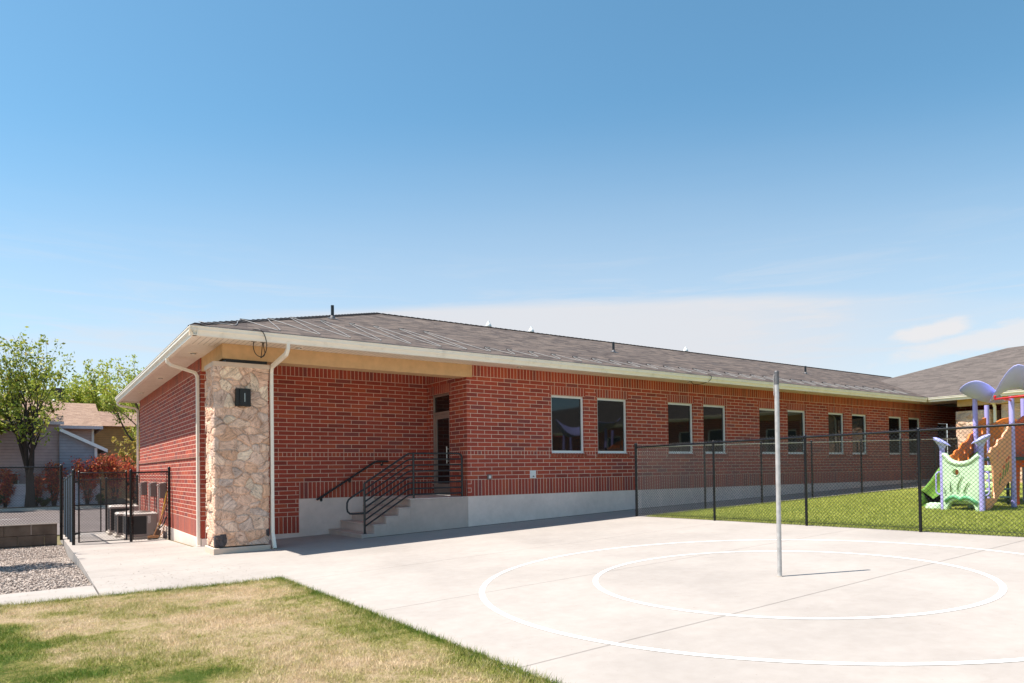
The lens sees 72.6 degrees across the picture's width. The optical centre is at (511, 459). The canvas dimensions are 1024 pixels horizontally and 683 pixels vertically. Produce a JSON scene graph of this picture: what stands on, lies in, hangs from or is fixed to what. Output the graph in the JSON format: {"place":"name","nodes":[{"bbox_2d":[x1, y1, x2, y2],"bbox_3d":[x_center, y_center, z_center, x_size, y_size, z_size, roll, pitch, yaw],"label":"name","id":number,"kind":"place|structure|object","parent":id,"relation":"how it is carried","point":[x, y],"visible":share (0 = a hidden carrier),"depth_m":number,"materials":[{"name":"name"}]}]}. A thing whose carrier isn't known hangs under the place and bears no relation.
{"place":"outdoors","nodes":[
{"label":"outdoors","id":0,"kind":"place"},
{"bbox_2d":[0,585,97,607],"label":"pavement","id":1,"kind":"structure","parent":0,"point":[44,595],"depth_m":9.25,"materials":[{"name":"concrete"}]},
{"bbox_2d":[0,495,492,534],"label":"road","id":2,"kind":"structure","parent":0,"point":[32,517],"depth_m":34.84,"materials":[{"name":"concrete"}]},
{"bbox_2d":[0,575,564,682],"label":"lawn","id":3,"kind":"structure","parent":0,"point":[141,625],"depth_m":6.05,"materials":[{"name":"plant"}]},
{"bbox_2d":[57,486,734,556],"bbox_3d":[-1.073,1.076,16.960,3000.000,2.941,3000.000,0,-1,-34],"label":"ground","id":4,"kind":"structure","parent":0,"point":[58,540],"depth_m":20.89,"materials":[{"name":"grey concrete"}]},
{"bbox_2d":[0,392,18,442],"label":"deciduous tree","id":5,"kind":"object","parent":4,"relation":"on","point":[1,426],"visible":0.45,"depth_m":44.08,"materials":[{"name":"green plant"}]},
{"bbox_2d":[0,522,56,548],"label":"block wall","id":6,"kind":"structure","parent":4,"relation":"on","point":[26,535],"depth_m":19.66,"materials":[{"name":"grey concrete"}]},
{"bbox_2d":[0,399,63,483],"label":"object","id":7,"kind":"structure","parent":4,"relation":"on","point":[11,456],"depth_m":46.23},
{"bbox_2d":[2,473,18,483],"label":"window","id":8,"kind":"structure","parent":7,"relation":"in","point":[15,482],"depth_m":45.44,"materials":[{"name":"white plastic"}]},
{"bbox_2d":[0,326,75,506],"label":"deciduous tree","id":9,"kind":"object","parent":4,"relation":"on","point":[16,383],"visible":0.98,"depth_m":43.80,"materials":[{"name":"green plant"}]},
{"bbox_2d":[0,544,91,594],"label":"gravel","id":10,"kind":"structure","parent":4,"relation":"on","point":[1,556],"depth_m":12.40,"materials":[{"name":"grey gravel"}]},
{"bbox_2d":[0,498,135,508],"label":"planting bed","id":11,"kind":"object","parent":4,"relation":"on","point":[118,500],"visible":0.01,"depth_m":45.80,"materials":[{"name":"brown soil"}]},
{"bbox_2d":[0,468,19,506],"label":"red shrub","id":12,"kind":"object","parent":11,"relation":"on","point":[8,490],"visible":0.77,"depth_m":44.32,"materials":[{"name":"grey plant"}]},
{"bbox_2d":[25,473,46,505],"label":"red shrub","id":13,"kind":"object","parent":11,"relation":"on","point":[41,484],"visible":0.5,"depth_m":45.12,"materials":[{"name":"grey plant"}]},
{"bbox_2d":[35,497,50,505],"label":"bush","id":14,"kind":"object","parent":11,"relation":"on","point":[44,503],"visible":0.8,"depth_m":44.88,"materials":[{"name":"green plant"}]},
{"bbox_2d":[0,483,99,507],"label":"siding fence","id":15,"kind":"object","parent":11,"relation":"on","point":[22,494],"visible":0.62,"depth_m":45.21,"materials":[{"name":"white plastic"}]},
{"bbox_2d":[40,460,70,505],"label":"red shrub","id":16,"kind":"object","parent":11,"relation":"on","point":[53,482],"visible":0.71,"depth_m":45.67,"materials":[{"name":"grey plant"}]},
{"bbox_2d":[59,428,107,482],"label":"blue grey house","id":17,"kind":"structure","parent":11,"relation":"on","point":[74,446],"depth_m":47.03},
{"bbox_2d":[69,453,109,503],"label":"red shrub","id":18,"kind":"object","parent":11,"relation":"on","point":[79,466],"visible":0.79,"depth_m":46.59,"materials":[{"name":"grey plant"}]},
{"bbox_2d":[95,493,104,503],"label":"bush","id":19,"kind":"object","parent":11,"relation":"on","point":[98,499],"visible":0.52,"depth_m":46.63,"materials":[{"name":"green plant"}]},
{"bbox_2d":[98,452,132,502],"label":"red shrub","id":20,"kind":"object","parent":11,"relation":"on","point":[115,466],"visible":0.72,"depth_m":47.66,"materials":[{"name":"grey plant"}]},
{"bbox_2d":[111,425,139,474],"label":"young tree","id":21,"kind":"object","parent":11,"relation":"on","point":[122,453],"visible":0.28,"depth_m":51.35,"materials":[{"name":"green plant"}]},
{"bbox_2d":[120,461,139,502],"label":"red shrub","id":22,"kind":"object","parent":11,"relation":"on","point":[134,469],"visible":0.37,"depth_m":48.43,"materials":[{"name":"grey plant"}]},
{"bbox_2d":[3,388,139,411],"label":"brown roofed house","id":23,"kind":"structure","parent":4,"relation":"on","point":[58,390],"depth_m":75.51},
{"bbox_2d":[24,359,128,411],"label":"deciduous tree","id":24,"kind":"object","parent":4,"relation":"on","point":[81,396],"visible":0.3,"depth_m":70.43,"materials":[{"name":"green plant"}]},
{"bbox_2d":[53,399,102,475],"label":"house","id":25,"kind":"structure","parent":4,"relation":"on","point":[82,420],"depth_m":55.49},
{"bbox_2d":[63,372,139,411],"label":"deciduous tree","id":26,"kind":"object","parent":4,"relation":"on","point":[77,375],"visible":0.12,"depth_m":74.36,"materials":[{"name":"green plant"}]},
{"bbox_2d":[83,354,144,450],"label":"deciduous tree","id":27,"kind":"object","parent":4,"relation":"on","point":[106,398],"visible":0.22,"depth_m":59.41,"materials":[{"name":"green plant"}]},
{"bbox_2d":[94,411,139,498],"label":"tan house","id":28,"kind":"structure","parent":4,"relation":"on","point":[106,434],"depth_m":62.15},
{"bbox_2d":[0,494,449,511],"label":"kerb","id":29,"kind":"structure","parent":4,"relation":"on","point":[46,508],"depth_m":43.56,"materials":[{"name":"concrete"}]},
{"bbox_2d":[115,305,957,554],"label":"brick building","id":30,"kind":"structure","parent":4,"relation":"on","point":[257,434],"depth_m":18.06,"materials":[{"name":"red brick"},{"name":"cream metal"},{"name":"dark shingle"}]},
{"bbox_2d":[139,482,146,510],"bbox_3d":[-12.201,1.377,22.899,0.345,1.271,0.263,0,-1,-34],"label":"disconnect box","id":31,"kind":"object","parent":30,"relation":"attached to","point":[144,491],"visible":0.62,"depth_m":22.83,"materials":[{"name":"grey metal"}]},
{"bbox_2d":[148,482,156,511],"bbox_3d":[-10.956,1.331,21.086,0.345,1.271,0.263,0,-1,-34],"label":"disconnect box","id":32,"kind":"object","parent":30,"relation":"attached to","point":[154,490],"visible":0.52,"depth_m":21.04,"materials":[{"name":"grey metal"}]},
{"bbox_2d":[157,482,165,523],"bbox_3d":[-9.909,1.292,19.561,0.345,1.271,0.263,0,-1,-34],"label":"disconnect box","id":33,"kind":"object","parent":30,"relation":"attached to","point":[162,488],"visible":0.55,"depth_m":19.51,"materials":[{"name":"grey metal"}]},
{"bbox_2d":[316,460,388,500],"bbox_3d":[-3.979,0.534,17.435,1.891,0.997,0.110,0,-1,-34],"label":"wall handrail","id":34,"kind":"object","parent":30,"relation":"attached to","point":[343,482],"depth_m":17.38,"materials":[{"name":"black metal"}]},
{"bbox_2d":[435,414,449,494],"bbox_3d":[-1.812,-0.119,18.115,0.121,2.083,0.848,0,-1,-34],"label":"door","id":35,"kind":"structure","parent":30,"relation":"in","point":[442,423],"depth_m":18.18,"materials":[{"name":"beige metal"}]},
{"bbox_2d":[530,470,535,477],"bbox_3d":[0.553,0.393,18.062,0.190,0.200,0.051,0,-1,-34],"label":"wall vent","id":36,"kind":"object","parent":30,"relation":"attached to","point":[532,473],"depth_m":18.05,"materials":[{"name":"white plastic"}]},
{"bbox_2d":[550,395,586,456],"bbox_3d":[1.491,-0.882,18.819,1.260,1.654,0.150,0,-1,-34],"label":"window","id":37,"kind":"structure","parent":30,"relation":"in","point":[566,411],"depth_m":18.87,"materials":[{"name":"white glass"}]},
{"bbox_2d":[596,398,629,456],"bbox_3d":[2.823,-0.884,19.733,1.250,1.654,0.150,0,-1,-34],"label":"window","id":38,"kind":"structure","parent":30,"relation":"in","point":[611,413],"depth_m":19.79,"materials":[{"name":"white glass"}]},
{"bbox_2d":[667,402,695,456],"bbox_3d":[5.146,-0.889,21.328,1.245,1.654,0.150,0,-1,-34],"label":"window","id":39,"kind":"structure","parent":30,"relation":"in","point":[679,414],"depth_m":21.39,"materials":[{"name":"glass"}]},
{"bbox_2d":[703,405,727,456],"bbox_3d":[6.446,-0.892,22.221,1.220,1.654,0.150,0,-1,-34],"label":"window","id":40,"kind":"structure","parent":30,"relation":"in","point":[713,415],"depth_m":22.30,"materials":[{"name":"glass"}]},
{"bbox_2d":[759,408,781,456],"bbox_3d":[8.787,-0.897,23.828,1.260,1.654,0.150,0,-1,-34],"label":"window","id":41,"kind":"structure","parent":30,"relation":"in","point":[766,416],"depth_m":23.86,"materials":[{"name":"glass"}]},
{"bbox_2d":[787,410,807,456],"bbox_3d":[10.075,-0.899,24.713,1.215,1.654,0.150,0,-1,-34],"label":"window","id":42,"kind":"structure","parent":30,"relation":"in","point":[796,420],"depth_m":24.80,"materials":[{"name":"glass"}]},
{"bbox_2d":[828,413,844,456],"bbox_3d":[12.130,-0.904,26.124,1.170,1.654,0.150,0,-1,-34],"label":"window","id":43,"kind":"structure","parent":30,"relation":"in","point":[835,420],"depth_m":26.21,"materials":[{"name":"black glass"}]},
{"bbox_2d":[852,414,868,456],"bbox_3d":[13.449,-0.906,27.029,1.190,1.654,0.150,0,-1,-34],"label":"window","id":44,"kind":"structure","parent":30,"relation":"in","point":[858,421],"depth_m":27.12,"materials":[{"name":"black glass"}]},
{"bbox_2d":[889,417,902,456],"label":"window","id":45,"kind":"structure","parent":30,"relation":"in","point":[894,422],"depth_m":28.67,"materials":[{"name":"black glass"}]},
{"bbox_2d":[909,418,922,456],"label":"window","id":46,"kind":"structure","parent":30,"relation":"in","point":[913,422],"depth_m":29.51,"materials":[{"name":"black glass"}]},
{"bbox_2d":[938,423,946,465],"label":"window","id":47,"kind":"structure","parent":30,"relation":"in","point":[943,432],"depth_m":30.97,"materials":[{"name":"black glass"}]},
{"bbox_2d":[855,346,1023,482],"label":"building wing","id":48,"kind":"structure","parent":4,"relation":"on","point":[946,382],"depth_m":29.62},
{"bbox_2d":[0,0,1023,453],"label":"sky","id":49,"kind":"structure","parent":0,"point":[825,184],"materials":[{"name":"blue"}]},
{"bbox_2d":[60,482,1023,682],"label":"court slab","id":50,"kind":"structure","parent":0,"point":[433,581],"depth_m":8.10,"materials":[{"name":"concrete"}]},
{"bbox_2d":[0,464,62,539],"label":"chain link fence","id":51,"kind":"object","parent":50,"relation":"on","point":[60,466],"visible":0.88,"depth_m":20.16,"materials":[{"name":"black metal"}]},
{"bbox_2d":[63,469,74,544],"bbox_3d":[-12.805,1.384,20.117,0.083,2.132,6.376,0,-1,-34],"label":"chain link fence","id":52,"kind":"object","parent":50,"relation":"on","point":[68,506],"visible":0.98,"depth_m":18.82,"materials":[{"name":"black plastic"}]},
{"bbox_2d":[75,478,103,532],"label":"chain link gate","id":53,"kind":"structure","parent":52,"relation":"attached to","point":[101,489],"depth_m":23.13,"materials":[{"name":"black metal"}]},
{"bbox_2d":[74,471,130,542],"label":"chain link gate","id":54,"kind":"structure","parent":52,"relation":"attached to","point":[126,483],"depth_m":17.87,"materials":[{"name":"black metal"}]},
{"bbox_2d":[113,510,128,537],"bbox_3d":[-11.404,1.958,20.826,0.860,0.856,0.820,0,-1,-34],"label":"air conditioner","id":55,"kind":"object","parent":50,"relation":"on","point":[117,525],"visible":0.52,"depth_m":20.39,"materials":[{"name":"metal"}]},
{"bbox_2d":[105,475,137,532],"bbox_3d":[-13.231,1.529,23.646,0.996,1.995,0.078,0,-1,-34],"label":"chain link fence","id":56,"kind":"object","parent":50,"relation":"on","point":[106,490],"visible":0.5,"depth_m":23.53,"materials":[{"name":"black metal"}]},
{"bbox_2d":[106,504,138,534],"bbox_3d":[-12.391,1.934,22.211,0.900,1.036,0.860,0,-1,-34],"label":"air conditioner","id":57,"kind":"object","parent":50,"relation":"on","point":[118,509],"visible":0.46,"depth_m":21.85,"materials":[{"name":"metal"}]},
{"bbox_2d":[121,510,159,539],"bbox_3d":[-10.385,1.863,19.465,0.880,0.856,0.820,0,-1,-34],"label":"air conditioner","id":58,"kind":"object","parent":50,"relation":"on","point":[137,520],"visible":0.6,"depth_m":19.20,"materials":[{"name":"metal"}]},
{"bbox_2d":[49,542,249,597],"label":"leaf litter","id":59,"kind":"object","parent":50,"relation":"on","point":[138,571],"visible":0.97,"depth_m":10.98,"materials":[{"name":"brown plant"}]},
{"bbox_2d":[129,467,170,541],"bbox_3d":[-9.599,1.207,18.505,0.992,2.015,0.081,0,-1,-34],"label":"chain link fence","id":60,"kind":"object","parent":50,"relation":"on","point":[132,513],"visible":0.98,"depth_m":18.51,"materials":[{"name":"black metal"}]},
{"bbox_2d":[148,500,167,539],"bbox_3d":[-9.524,1.618,18.797,0.550,1.111,0.092,0,-1,-39],"label":"broom","id":61,"kind":"object","parent":50,"relation":"on","point":[154,537],"visible":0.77,"depth_m":18.74,"materials":[{"name":"orange wood"}]},
{"bbox_2d":[155,490,167,535],"bbox_3d":[-9.527,1.496,18.934,0.341,1.297,0.054,0,-1,-38],"label":"shovel","id":62,"kind":"object","parent":50,"relation":"on","point":[158,533],"visible":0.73,"depth_m":18.90,"materials":[{"name":"wood"}]},
{"bbox_2d":[329,495,469,537],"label":"concrete steps","id":63,"kind":"structure","parent":50,"relation":"on","point":[417,513],"depth_m":16.38,"materials":[{"name":"grey concrete"}]},
{"bbox_2d":[346,452,463,533],"bbox_3d":[-2.409,0.755,16.148,3.000,1.832,0.100,0,-1,-34],"label":"step railing","id":64,"kind":"object","parent":63,"relation":"on","point":[413,477],"visible":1,"depth_m":16.11,"materials":[{"name":"black metal"}]},
{"bbox_2d":[479,539,1023,664],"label":"court circle","id":65,"kind":"object","parent":50,"relation":"on","point":[486,602],"visible":0.98,"depth_m":5.55,"materials":[{"name":"white paint"}]},
{"bbox_2d":[773,371,782,576],"bbox_3d":[3.252,0.184,8.524,0.078,2.537,0.068,0,-1,-34],"label":"tetherball pole","id":66,"kind":"object","parent":50,"relation":"on","point":[777,464],"visible":0.98,"depth_m":8.51,"materials":[{"name":"metal"}]},
{"bbox_2d":[641,437,957,514],"bbox_3d":[10.413,0.281,22.561,17.383,2.291,0.064,0,-1,-34],"label":"chain link fence","id":67,"kind":"object","parent":50,"relation":"on","point":[901,478],"visible":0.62,"depth_m":21.40,"materials":[{"name":"black metal"}]},
{"bbox_2d":[593,551,1006,618],"bbox_3d":[3.263,1.427,8.499,4.526,0.163,4.526,0,-1,-34],"label":"court circle","id":68,"kind":"object","parent":50,"relation":"on","point":[1002,589],"visible":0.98,"depth_m":7.05,"materials":[{"name":"white paint"}]},
{"bbox_2d":[634,421,1023,536],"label":"chain link fence","id":69,"kind":"object","parent":50,"relation":"on","point":[918,430],"visible":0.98,"depth_m":13.17,"materials":[{"name":"black metal"}]},
{"bbox_2d":[646,483,1023,536],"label":"turf","id":70,"kind":"structure","parent":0,"point":[885,528],"depth_m":15.34,"materials":[{"name":"green plant"}]},
{"bbox_2d":[922,364,1023,510],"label":"play structure","id":71,"kind":"object","parent":70,"relation":"on","point":[1012,378],"visible":0.76,"depth_m":15.78,"materials":[{"name":"green plastic"}]}
]}

